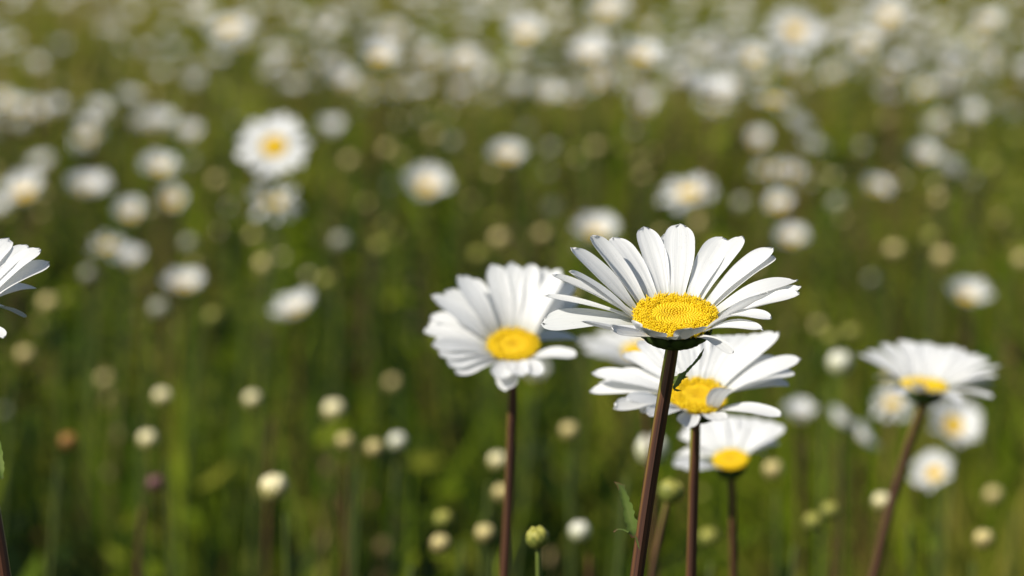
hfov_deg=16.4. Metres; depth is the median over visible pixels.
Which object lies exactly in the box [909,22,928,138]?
meadow daisy
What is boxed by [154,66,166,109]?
meadow daisy
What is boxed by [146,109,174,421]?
meadow daisy
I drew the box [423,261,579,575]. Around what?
oxeye daisy
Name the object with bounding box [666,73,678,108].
meadow daisy
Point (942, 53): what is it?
meadow daisy
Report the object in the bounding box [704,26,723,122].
meadow daisy
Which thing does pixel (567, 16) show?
meadow daisy
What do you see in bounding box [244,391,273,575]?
daisy bud
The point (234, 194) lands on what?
daisy bud
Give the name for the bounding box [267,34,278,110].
meadow daisy
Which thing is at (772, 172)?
meadow daisy
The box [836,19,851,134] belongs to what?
meadow daisy
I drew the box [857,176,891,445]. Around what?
meadow daisy
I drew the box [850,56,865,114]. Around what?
meadow daisy
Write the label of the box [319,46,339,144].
meadow daisy
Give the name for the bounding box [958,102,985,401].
meadow daisy
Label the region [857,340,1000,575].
oxeye daisy
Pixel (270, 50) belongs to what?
meadow daisy
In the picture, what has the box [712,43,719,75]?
meadow daisy
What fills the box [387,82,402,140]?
meadow daisy
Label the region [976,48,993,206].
meadow daisy
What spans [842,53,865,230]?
meadow daisy
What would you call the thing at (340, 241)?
daisy bud
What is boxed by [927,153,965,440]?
meadow daisy
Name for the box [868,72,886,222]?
meadow daisy
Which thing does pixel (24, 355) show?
daisy bud
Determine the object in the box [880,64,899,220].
meadow daisy
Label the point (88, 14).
daisy bud
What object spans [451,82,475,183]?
meadow daisy
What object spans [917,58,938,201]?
meadow daisy
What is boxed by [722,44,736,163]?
meadow daisy
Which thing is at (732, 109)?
meadow daisy
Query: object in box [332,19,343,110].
meadow daisy
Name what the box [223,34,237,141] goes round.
meadow daisy
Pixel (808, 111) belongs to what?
meadow daisy
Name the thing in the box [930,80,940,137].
meadow daisy
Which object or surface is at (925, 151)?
meadow daisy
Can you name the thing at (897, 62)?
meadow daisy
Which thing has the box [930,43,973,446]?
meadow daisy
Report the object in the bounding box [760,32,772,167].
meadow daisy
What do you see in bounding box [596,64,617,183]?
meadow daisy
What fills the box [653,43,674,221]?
meadow daisy
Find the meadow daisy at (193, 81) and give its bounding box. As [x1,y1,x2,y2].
[185,74,201,171]
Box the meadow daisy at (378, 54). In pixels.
[361,41,399,552]
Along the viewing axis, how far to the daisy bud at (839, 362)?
1.40 m
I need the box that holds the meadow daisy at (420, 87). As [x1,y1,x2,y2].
[410,82,427,124]
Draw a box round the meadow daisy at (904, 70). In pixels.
[896,66,909,154]
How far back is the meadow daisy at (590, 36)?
5.82 m
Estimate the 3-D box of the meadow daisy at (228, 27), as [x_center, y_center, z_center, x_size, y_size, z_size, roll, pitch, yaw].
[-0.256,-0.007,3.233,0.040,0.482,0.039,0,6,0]
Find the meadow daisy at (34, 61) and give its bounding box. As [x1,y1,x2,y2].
[24,55,44,161]
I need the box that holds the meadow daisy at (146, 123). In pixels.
[132,111,152,235]
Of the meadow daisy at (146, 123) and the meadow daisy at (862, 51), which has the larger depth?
the meadow daisy at (862, 51)
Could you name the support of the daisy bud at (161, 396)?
on the ground at (596, 128)
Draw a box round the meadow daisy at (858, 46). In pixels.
[852,45,861,155]
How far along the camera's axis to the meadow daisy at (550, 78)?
5.58 m
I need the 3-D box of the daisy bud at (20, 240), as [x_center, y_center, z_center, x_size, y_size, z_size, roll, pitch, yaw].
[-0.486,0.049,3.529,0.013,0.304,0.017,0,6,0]
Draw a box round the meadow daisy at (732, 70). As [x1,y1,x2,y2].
[723,65,740,187]
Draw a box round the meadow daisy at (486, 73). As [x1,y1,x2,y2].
[480,64,494,190]
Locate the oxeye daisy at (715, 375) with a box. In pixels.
[589,331,800,575]
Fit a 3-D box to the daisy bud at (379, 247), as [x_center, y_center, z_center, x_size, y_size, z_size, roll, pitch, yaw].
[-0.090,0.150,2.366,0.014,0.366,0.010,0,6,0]
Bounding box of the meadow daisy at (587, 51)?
[567,38,610,448]
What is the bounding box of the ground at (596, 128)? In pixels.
[0,2,1017,537]
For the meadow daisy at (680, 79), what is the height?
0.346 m
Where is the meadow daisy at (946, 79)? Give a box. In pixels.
[939,43,953,129]
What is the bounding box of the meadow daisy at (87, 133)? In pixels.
[72,125,100,213]
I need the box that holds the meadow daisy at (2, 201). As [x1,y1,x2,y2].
[0,199,8,210]
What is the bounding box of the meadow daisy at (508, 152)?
[489,141,525,397]
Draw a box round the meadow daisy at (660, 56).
[645,50,663,147]
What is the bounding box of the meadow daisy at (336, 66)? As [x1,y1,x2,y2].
[327,62,344,141]
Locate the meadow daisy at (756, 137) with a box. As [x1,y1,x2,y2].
[745,128,768,322]
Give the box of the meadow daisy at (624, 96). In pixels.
[619,74,628,133]
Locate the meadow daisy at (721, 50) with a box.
[706,43,725,76]
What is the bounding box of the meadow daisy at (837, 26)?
[823,25,839,66]
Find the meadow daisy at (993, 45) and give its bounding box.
[989,41,1000,82]
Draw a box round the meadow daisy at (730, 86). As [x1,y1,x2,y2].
[719,77,739,171]
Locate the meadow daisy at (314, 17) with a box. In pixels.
[306,12,321,91]
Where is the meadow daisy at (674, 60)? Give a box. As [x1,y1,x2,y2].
[659,51,687,215]
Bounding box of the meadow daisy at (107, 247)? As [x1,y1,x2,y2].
[87,234,124,575]
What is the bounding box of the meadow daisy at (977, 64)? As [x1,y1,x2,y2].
[967,58,990,202]
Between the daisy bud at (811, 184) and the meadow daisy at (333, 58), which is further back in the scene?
the meadow daisy at (333, 58)
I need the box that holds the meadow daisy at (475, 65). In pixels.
[466,62,479,105]
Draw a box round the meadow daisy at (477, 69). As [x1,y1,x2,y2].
[468,67,487,120]
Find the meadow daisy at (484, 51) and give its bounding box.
[474,42,492,145]
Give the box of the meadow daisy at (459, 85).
[453,81,468,161]
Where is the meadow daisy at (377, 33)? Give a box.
[365,31,381,122]
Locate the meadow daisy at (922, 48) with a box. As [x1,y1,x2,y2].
[911,43,928,229]
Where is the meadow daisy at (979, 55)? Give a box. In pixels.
[976,54,997,129]
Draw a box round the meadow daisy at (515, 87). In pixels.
[502,78,528,260]
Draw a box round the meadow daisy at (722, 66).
[717,62,728,100]
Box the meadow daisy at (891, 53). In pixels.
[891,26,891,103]
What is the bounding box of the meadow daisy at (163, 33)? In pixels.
[155,30,168,87]
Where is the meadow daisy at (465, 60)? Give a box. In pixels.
[449,48,479,432]
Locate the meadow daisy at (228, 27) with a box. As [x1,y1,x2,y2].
[207,15,250,340]
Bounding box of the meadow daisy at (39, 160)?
[27,153,50,331]
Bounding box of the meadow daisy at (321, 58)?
[315,53,329,132]
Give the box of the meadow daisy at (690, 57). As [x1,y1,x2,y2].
[677,52,696,138]
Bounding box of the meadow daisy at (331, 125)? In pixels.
[315,117,342,447]
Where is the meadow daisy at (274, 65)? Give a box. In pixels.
[265,60,280,182]
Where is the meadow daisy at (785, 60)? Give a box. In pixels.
[777,54,802,354]
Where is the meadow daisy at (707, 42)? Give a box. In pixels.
[697,33,715,191]
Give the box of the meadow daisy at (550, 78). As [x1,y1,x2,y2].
[545,74,556,139]
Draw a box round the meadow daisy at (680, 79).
[669,77,690,214]
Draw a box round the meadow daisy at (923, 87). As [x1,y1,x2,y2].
[913,80,930,226]
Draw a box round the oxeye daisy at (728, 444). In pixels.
[673,416,784,575]
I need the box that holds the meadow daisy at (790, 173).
[776,161,804,444]
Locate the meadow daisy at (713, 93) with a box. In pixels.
[684,72,741,573]
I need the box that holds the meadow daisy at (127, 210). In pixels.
[114,198,140,550]
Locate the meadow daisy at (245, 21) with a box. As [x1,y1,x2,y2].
[237,15,254,110]
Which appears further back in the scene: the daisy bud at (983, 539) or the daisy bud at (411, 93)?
the daisy bud at (411, 93)
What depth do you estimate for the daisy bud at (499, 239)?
2.40 m
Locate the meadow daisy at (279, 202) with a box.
[249,187,300,535]
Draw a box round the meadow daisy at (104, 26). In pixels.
[96,22,113,119]
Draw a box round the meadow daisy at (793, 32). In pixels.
[768,9,821,276]
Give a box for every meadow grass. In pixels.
[0,0,1023,159]
[0,291,1023,575]
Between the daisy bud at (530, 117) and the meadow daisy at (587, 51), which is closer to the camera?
the meadow daisy at (587, 51)
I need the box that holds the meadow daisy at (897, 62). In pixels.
[883,52,912,360]
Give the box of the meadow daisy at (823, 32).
[800,29,831,450]
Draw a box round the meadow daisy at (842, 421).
[829,405,858,575]
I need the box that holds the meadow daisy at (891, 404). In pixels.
[873,385,912,575]
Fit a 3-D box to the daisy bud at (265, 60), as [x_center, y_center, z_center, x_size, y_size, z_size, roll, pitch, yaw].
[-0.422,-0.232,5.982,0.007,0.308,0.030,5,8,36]
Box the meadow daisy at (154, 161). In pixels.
[139,152,179,448]
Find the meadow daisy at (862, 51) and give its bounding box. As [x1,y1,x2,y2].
[855,47,872,112]
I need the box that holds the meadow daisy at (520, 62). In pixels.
[511,58,523,217]
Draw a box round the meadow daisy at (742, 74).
[726,69,747,179]
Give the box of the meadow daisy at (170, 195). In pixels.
[154,184,183,415]
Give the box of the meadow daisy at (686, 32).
[679,27,691,107]
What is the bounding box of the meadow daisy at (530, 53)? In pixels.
[527,19,542,98]
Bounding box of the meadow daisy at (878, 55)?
[874,15,881,108]
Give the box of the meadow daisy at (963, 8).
[953,3,968,117]
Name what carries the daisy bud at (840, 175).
on the ground at (596, 128)
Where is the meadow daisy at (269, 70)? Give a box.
[262,65,275,122]
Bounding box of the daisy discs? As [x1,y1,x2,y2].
[0,0,1023,55]
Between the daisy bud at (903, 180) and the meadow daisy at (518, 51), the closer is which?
the daisy bud at (903, 180)
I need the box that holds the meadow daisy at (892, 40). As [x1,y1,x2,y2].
[886,34,903,76]
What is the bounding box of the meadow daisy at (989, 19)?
[970,11,1003,352]
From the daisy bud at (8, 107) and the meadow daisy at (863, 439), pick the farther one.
the daisy bud at (8, 107)
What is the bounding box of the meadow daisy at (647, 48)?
[621,39,663,470]
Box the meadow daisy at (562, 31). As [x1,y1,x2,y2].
[554,28,568,111]
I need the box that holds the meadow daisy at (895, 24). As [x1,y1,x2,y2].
[893,19,900,169]
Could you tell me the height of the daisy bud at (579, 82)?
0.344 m
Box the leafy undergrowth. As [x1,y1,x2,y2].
[0,0,1023,575]
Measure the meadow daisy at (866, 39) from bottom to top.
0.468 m
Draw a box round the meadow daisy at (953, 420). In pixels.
[931,398,981,575]
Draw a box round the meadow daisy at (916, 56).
[909,49,927,182]
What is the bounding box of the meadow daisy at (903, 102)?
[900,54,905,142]
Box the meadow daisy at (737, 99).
[732,62,739,194]
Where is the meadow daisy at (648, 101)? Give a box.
[631,95,652,195]
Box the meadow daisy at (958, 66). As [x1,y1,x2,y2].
[946,60,970,242]
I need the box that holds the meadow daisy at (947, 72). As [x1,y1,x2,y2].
[938,66,954,163]
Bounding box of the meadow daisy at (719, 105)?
[705,99,732,237]
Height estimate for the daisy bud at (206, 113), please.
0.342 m
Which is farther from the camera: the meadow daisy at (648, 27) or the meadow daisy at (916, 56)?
the meadow daisy at (648, 27)
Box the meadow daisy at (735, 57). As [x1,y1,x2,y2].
[722,53,745,180]
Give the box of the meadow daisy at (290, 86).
[280,78,302,163]
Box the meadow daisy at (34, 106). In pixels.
[26,99,46,247]
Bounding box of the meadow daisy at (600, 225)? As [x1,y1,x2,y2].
[573,214,618,561]
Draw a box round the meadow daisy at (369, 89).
[361,82,381,146]
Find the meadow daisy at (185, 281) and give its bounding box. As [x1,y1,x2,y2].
[160,270,203,575]
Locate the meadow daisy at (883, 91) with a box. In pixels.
[874,85,899,175]
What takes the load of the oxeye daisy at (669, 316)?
on the ground at (596, 128)
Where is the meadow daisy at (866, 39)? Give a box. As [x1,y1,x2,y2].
[847,29,879,404]
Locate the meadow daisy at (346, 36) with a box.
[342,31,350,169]
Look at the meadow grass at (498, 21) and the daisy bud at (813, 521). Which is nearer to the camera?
the daisy bud at (813, 521)
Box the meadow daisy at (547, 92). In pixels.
[534,82,560,382]
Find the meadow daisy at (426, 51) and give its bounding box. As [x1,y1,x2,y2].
[416,44,437,144]
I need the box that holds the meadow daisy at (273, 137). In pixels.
[237,113,311,575]
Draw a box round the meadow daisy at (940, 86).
[934,79,949,161]
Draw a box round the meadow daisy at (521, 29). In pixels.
[504,15,544,416]
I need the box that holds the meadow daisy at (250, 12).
[243,7,260,95]
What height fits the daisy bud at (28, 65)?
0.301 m
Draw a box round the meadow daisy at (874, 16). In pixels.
[872,10,876,107]
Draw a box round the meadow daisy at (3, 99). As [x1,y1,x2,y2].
[0,91,13,227]
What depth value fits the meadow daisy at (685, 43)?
5.83 m
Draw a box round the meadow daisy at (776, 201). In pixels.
[763,192,790,478]
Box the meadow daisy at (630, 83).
[622,77,637,172]
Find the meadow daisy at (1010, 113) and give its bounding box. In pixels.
[1002,107,1019,230]
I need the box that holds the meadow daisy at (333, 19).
[323,12,342,189]
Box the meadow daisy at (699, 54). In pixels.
[688,48,709,121]
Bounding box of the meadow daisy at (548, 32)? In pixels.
[543,28,553,73]
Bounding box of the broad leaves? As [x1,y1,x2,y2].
[0,69,1023,575]
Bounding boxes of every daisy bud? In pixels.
[0,93,17,123]
[0,179,29,346]
[0,347,33,519]
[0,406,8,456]
[2,209,17,572]
[4,105,11,226]
[8,120,18,244]
[20,63,30,155]
[20,201,26,465]
[22,210,44,460]
[23,7,30,83]
[28,294,68,493]
[39,114,46,240]
[39,295,66,569]
[40,190,58,313]
[48,432,77,575]
[57,81,68,253]
[63,21,75,117]
[65,43,72,126]
[70,15,73,103]
[74,90,82,301]
[80,373,111,557]
[81,268,94,575]
[87,13,94,99]
[88,136,101,269]
[89,24,101,169]
[92,9,96,98]
[93,184,107,372]
[107,114,115,232]
[108,30,114,99]
[110,19,118,135]
[114,12,127,116]
[124,117,142,345]
[126,50,134,113]
[127,68,136,116]
[132,204,166,370]
[135,475,163,575]
[137,93,146,195]
[138,388,170,575]
[138,430,173,575]
[145,206,159,336]
[145,300,167,575]
[149,92,156,152]
[149,102,176,260]
[149,326,185,428]
[150,23,153,90]
[150,90,162,148]
[154,40,158,94]
[154,130,178,316]
[155,128,175,221]
[158,260,200,429]
[168,157,196,403]
[175,309,219,575]
[180,14,182,67]
[182,236,205,569]
[196,111,209,240]
[200,52,215,99]
[201,139,232,265]
[207,175,222,412]
[208,54,213,171]
[210,204,234,366]
[217,229,230,392]
[223,119,238,238]
[224,0,230,68]
[227,257,272,572]
[228,191,254,352]
[239,90,244,213]
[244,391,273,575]
[248,230,261,434]
[255,59,267,181]
[255,86,265,248]
[260,473,289,575]
[262,243,279,428]
[272,174,301,402]
[279,254,297,387]
[280,176,290,334]
[302,35,310,116]
[304,71,321,210]
[305,272,322,570]
[319,274,339,575]
[322,399,356,575]
[332,233,348,539]
[337,433,352,575]
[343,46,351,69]
[343,155,365,377]
[347,106,357,235]
[350,440,382,575]
[353,85,360,216]
[355,76,359,174]
[355,82,365,196]
[361,11,370,141]
[363,200,378,366]
[370,155,405,407]
[371,240,386,575]
[380,222,411,414]
[381,144,393,448]
[385,183,393,355]
[386,376,404,575]
[387,433,406,575]
[392,232,404,361]
[393,79,398,228]
[401,89,406,200]
[408,90,417,269]
[408,534,449,575]
[415,160,433,399]
[418,115,432,204]
[420,30,424,82]
[423,130,439,418]
[429,97,440,206]
[434,510,464,575]
[437,0,439,59]
[442,0,446,71]
[444,111,465,230]
[444,198,473,363]
[447,137,465,394]
[472,248,491,560]
[474,98,486,271]
[474,103,492,252]
[475,231,507,552]
[475,524,496,575]
[480,452,505,575]
[481,484,504,575]
[486,169,497,469]
[492,52,497,183]
[492,364,492,414]
[520,125,531,268]
[525,525,549,575]
[526,56,532,237]
[527,228,548,264]
[533,3,537,86]
[533,169,549,263]
[541,74,548,224]
[541,143,556,380]
[545,245,583,393]
[546,200,560,496]
[554,81,580,244]
[554,157,580,346]
[560,422,577,575]
[563,3,569,102]
[567,93,584,218]
[569,521,592,575]
[570,286,578,565]
[582,142,601,357]
[606,56,620,131]
[611,412,635,575]
[615,435,667,575]
[618,144,642,257]
[626,61,639,145]
[630,126,643,227]
[636,157,652,229]
[639,171,653,228]
[649,478,683,575]
[654,78,664,148]
[657,61,669,131]
[657,229,672,434]
[663,216,707,479]
[665,79,673,211]
[688,142,701,212]
[699,489,713,575]
[699,528,718,575]
[733,65,740,195]
[734,197,758,471]
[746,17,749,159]
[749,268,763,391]
[758,72,773,183]
[764,461,782,575]
[777,80,784,154]
[788,181,814,446]
[790,80,801,141]
[790,512,822,575]
[792,91,803,161]
[803,196,844,475]
[806,77,815,219]
[812,320,830,444]
[818,351,851,575]
[819,171,826,352]
[821,502,838,575]
[824,331,847,575]
[827,57,835,156]
[828,173,843,331]
[830,174,837,346]
[832,84,841,124]
[832,326,858,535]
[834,60,844,185]
[838,215,846,321]
[851,142,868,374]
[867,275,876,462]
[872,493,912,575]
[882,243,902,471]
[884,371,898,574]
[887,178,906,355]
[889,172,900,357]
[891,148,907,266]
[909,193,947,425]
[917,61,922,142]
[917,249,951,552]
[924,160,950,325]
[924,231,940,402]
[925,130,960,333]
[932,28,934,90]
[933,182,939,437]
[938,39,945,139]
[949,141,960,449]
[958,177,978,447]
[969,161,996,337]
[970,529,993,575]
[983,253,1023,528]
[985,487,1016,575]
[988,154,996,317]
[992,95,1007,251]
[997,215,1006,411]
[1005,75,1016,222]
[1010,133,1023,425]
[1014,188,1023,464]
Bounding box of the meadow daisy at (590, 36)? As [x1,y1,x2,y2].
[580,32,603,134]
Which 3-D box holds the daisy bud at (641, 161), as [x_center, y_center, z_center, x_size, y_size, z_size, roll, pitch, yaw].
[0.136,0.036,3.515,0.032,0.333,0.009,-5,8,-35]
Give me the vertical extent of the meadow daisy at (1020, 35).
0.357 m
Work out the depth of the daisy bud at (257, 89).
4.54 m
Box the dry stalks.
[0,0,1023,575]
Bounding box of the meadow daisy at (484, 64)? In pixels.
[476,60,490,131]
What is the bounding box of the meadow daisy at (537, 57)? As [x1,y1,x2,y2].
[523,51,551,240]
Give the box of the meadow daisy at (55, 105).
[44,98,65,260]
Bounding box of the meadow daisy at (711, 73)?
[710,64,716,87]
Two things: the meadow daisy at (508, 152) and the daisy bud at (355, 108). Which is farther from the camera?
the daisy bud at (355, 108)
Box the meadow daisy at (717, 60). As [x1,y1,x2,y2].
[708,54,724,112]
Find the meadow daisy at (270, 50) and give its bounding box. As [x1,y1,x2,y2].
[265,45,280,109]
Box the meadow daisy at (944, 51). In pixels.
[938,45,954,133]
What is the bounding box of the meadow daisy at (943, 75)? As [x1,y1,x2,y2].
[940,72,959,147]
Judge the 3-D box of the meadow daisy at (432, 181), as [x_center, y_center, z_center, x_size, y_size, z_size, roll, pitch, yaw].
[-0.066,0.094,2.787,0.036,0.382,0.026,0,6,0]
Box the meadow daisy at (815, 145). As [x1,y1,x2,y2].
[801,136,827,405]
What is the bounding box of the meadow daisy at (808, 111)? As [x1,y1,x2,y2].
[802,75,817,190]
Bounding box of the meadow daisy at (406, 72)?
[401,67,416,156]
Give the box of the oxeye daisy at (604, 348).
[578,325,657,575]
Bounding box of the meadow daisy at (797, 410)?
[782,398,815,575]
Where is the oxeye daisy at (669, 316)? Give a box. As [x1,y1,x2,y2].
[541,224,800,575]
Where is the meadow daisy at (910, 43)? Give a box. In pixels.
[903,36,915,151]
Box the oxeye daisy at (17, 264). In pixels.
[0,238,49,575]
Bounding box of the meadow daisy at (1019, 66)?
[1012,60,1023,215]
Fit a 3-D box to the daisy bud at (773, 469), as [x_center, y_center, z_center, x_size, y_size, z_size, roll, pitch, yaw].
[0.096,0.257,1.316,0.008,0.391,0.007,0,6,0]
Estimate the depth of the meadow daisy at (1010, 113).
5.11 m
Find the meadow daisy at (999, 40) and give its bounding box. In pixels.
[992,35,1006,110]
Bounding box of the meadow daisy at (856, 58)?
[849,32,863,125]
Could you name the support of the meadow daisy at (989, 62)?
on the ground at (596, 128)
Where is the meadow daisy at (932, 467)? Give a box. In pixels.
[911,450,952,575]
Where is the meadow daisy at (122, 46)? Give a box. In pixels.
[118,40,129,155]
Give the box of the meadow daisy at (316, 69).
[311,61,317,123]
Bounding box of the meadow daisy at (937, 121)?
[924,113,951,213]
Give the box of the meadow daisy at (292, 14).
[286,9,301,111]
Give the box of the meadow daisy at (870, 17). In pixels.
[866,10,876,106]
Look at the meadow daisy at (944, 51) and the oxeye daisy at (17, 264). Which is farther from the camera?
the meadow daisy at (944, 51)
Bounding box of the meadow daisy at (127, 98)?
[117,89,138,280]
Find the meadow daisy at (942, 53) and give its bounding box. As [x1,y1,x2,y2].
[937,45,944,106]
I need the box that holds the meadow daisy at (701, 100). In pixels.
[698,97,708,161]
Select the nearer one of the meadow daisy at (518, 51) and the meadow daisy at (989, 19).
the meadow daisy at (989, 19)
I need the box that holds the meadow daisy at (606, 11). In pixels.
[587,0,628,337]
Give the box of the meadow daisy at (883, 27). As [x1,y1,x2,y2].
[873,18,892,142]
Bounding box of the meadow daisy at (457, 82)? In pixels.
[448,48,471,134]
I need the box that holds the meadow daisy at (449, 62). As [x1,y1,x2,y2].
[439,57,461,148]
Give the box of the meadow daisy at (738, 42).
[732,36,746,50]
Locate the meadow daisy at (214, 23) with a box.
[209,21,221,126]
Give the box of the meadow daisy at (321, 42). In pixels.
[313,39,328,145]
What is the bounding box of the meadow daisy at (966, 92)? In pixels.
[953,85,977,184]
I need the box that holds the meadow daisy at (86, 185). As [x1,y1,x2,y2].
[67,172,110,502]
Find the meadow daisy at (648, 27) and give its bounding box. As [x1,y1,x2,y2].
[638,23,659,133]
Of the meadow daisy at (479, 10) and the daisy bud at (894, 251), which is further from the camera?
the meadow daisy at (479, 10)
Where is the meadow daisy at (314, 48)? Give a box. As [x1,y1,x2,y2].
[309,10,319,104]
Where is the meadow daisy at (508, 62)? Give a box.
[501,56,514,113]
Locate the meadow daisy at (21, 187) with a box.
[1,172,40,572]
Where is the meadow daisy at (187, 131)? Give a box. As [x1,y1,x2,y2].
[172,122,199,350]
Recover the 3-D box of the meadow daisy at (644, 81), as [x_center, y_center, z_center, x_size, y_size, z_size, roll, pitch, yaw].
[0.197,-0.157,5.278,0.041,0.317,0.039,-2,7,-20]
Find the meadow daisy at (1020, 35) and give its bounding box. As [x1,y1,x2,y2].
[1012,29,1023,135]
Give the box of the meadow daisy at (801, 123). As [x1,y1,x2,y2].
[780,113,815,445]
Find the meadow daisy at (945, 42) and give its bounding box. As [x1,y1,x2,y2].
[934,39,948,131]
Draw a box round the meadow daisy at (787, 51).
[782,47,796,54]
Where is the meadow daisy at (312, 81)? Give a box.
[306,78,319,154]
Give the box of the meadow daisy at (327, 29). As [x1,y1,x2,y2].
[318,24,333,157]
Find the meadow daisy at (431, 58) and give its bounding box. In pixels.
[421,51,441,141]
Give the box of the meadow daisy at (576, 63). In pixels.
[566,58,581,189]
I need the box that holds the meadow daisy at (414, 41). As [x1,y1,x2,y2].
[406,36,421,152]
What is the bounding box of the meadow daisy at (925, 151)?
[908,142,939,416]
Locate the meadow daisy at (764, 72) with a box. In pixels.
[754,65,775,149]
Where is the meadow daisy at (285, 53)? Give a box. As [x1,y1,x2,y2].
[275,47,296,115]
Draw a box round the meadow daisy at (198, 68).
[184,60,209,147]
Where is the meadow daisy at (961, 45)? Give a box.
[956,41,968,167]
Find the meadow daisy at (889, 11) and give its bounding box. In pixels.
[867,0,908,334]
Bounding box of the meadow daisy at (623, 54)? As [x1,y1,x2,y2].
[620,53,630,132]
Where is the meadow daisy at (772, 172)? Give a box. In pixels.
[752,158,784,403]
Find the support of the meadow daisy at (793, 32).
on the ground at (596, 128)
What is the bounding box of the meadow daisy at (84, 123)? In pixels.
[75,116,95,335]
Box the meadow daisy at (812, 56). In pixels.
[804,53,821,185]
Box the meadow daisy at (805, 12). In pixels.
[794,11,811,97]
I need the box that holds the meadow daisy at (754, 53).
[732,44,770,416]
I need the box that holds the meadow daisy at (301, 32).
[297,28,308,137]
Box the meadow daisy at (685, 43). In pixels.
[677,39,689,161]
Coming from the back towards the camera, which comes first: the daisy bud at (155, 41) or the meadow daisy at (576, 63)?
the daisy bud at (155, 41)
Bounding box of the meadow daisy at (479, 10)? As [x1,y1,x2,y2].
[473,3,487,73]
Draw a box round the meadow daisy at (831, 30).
[824,25,837,128]
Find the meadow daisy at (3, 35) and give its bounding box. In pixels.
[0,31,8,152]
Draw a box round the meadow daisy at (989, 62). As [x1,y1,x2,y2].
[976,59,1000,175]
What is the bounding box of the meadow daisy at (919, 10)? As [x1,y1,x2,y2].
[913,5,925,106]
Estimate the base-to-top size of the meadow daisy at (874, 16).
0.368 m
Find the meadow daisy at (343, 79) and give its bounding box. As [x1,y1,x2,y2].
[330,69,356,420]
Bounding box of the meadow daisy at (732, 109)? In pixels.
[726,84,737,139]
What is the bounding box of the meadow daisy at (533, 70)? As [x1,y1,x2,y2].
[521,64,541,186]
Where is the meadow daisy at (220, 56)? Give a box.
[213,52,227,118]
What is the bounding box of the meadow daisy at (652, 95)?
[640,91,657,143]
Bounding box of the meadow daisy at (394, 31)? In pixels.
[382,23,405,140]
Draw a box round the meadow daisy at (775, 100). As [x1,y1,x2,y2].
[749,93,794,474]
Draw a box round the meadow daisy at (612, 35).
[602,30,619,141]
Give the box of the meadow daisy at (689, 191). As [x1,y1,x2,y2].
[659,176,717,485]
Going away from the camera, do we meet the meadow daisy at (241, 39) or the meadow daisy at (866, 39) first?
the meadow daisy at (866, 39)
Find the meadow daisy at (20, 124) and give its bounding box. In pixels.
[13,115,27,171]
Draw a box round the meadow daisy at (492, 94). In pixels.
[485,88,501,153]
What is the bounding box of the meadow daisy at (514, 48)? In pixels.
[511,46,518,113]
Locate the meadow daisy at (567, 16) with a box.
[563,12,572,87]
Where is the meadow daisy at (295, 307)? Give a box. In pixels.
[270,289,313,575]
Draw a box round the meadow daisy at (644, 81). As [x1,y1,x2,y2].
[633,76,657,206]
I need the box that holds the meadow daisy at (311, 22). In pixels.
[309,19,316,77]
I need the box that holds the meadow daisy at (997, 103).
[985,97,1004,231]
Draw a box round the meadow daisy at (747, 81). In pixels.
[741,77,758,149]
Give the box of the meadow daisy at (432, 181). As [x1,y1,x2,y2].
[405,165,449,571]
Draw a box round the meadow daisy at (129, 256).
[111,246,142,543]
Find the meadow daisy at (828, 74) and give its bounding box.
[822,64,841,133]
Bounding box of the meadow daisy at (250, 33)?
[241,28,256,111]
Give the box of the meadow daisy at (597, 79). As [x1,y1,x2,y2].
[585,70,611,161]
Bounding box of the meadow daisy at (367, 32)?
[358,27,381,143]
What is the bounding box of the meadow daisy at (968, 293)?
[948,279,991,521]
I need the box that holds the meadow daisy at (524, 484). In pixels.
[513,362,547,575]
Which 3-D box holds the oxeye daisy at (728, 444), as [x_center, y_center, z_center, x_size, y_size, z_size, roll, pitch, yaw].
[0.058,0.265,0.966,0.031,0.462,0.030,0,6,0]
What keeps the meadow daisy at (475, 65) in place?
on the ground at (596, 128)
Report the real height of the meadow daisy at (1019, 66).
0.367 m
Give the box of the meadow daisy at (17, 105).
[5,98,27,236]
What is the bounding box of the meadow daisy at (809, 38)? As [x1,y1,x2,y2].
[804,36,813,157]
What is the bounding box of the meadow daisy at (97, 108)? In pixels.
[86,99,109,416]
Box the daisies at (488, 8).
[0,0,1023,55]
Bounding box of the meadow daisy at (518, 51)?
[511,44,526,216]
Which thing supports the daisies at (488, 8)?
on the ground at (596, 128)
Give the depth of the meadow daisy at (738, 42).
6.29 m
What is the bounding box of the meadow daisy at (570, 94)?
[560,87,581,195]
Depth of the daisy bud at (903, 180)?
3.42 m
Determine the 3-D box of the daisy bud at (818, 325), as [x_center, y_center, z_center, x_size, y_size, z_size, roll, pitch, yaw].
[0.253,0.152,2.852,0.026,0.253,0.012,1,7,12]
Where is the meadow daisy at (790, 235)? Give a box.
[776,225,806,473]
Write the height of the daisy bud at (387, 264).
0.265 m
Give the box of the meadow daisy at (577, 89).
[560,80,591,389]
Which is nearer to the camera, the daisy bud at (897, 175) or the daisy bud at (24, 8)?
the daisy bud at (897, 175)
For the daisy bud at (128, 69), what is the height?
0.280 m
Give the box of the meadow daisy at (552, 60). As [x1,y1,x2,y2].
[541,52,561,144]
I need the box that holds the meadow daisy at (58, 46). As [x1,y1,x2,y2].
[52,41,67,115]
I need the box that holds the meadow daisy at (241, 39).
[237,35,248,101]
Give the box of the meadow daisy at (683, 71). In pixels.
[672,65,691,185]
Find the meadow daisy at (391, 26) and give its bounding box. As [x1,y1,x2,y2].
[385,22,403,216]
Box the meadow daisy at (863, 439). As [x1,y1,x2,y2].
[856,421,880,575]
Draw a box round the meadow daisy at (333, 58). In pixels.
[326,54,341,110]

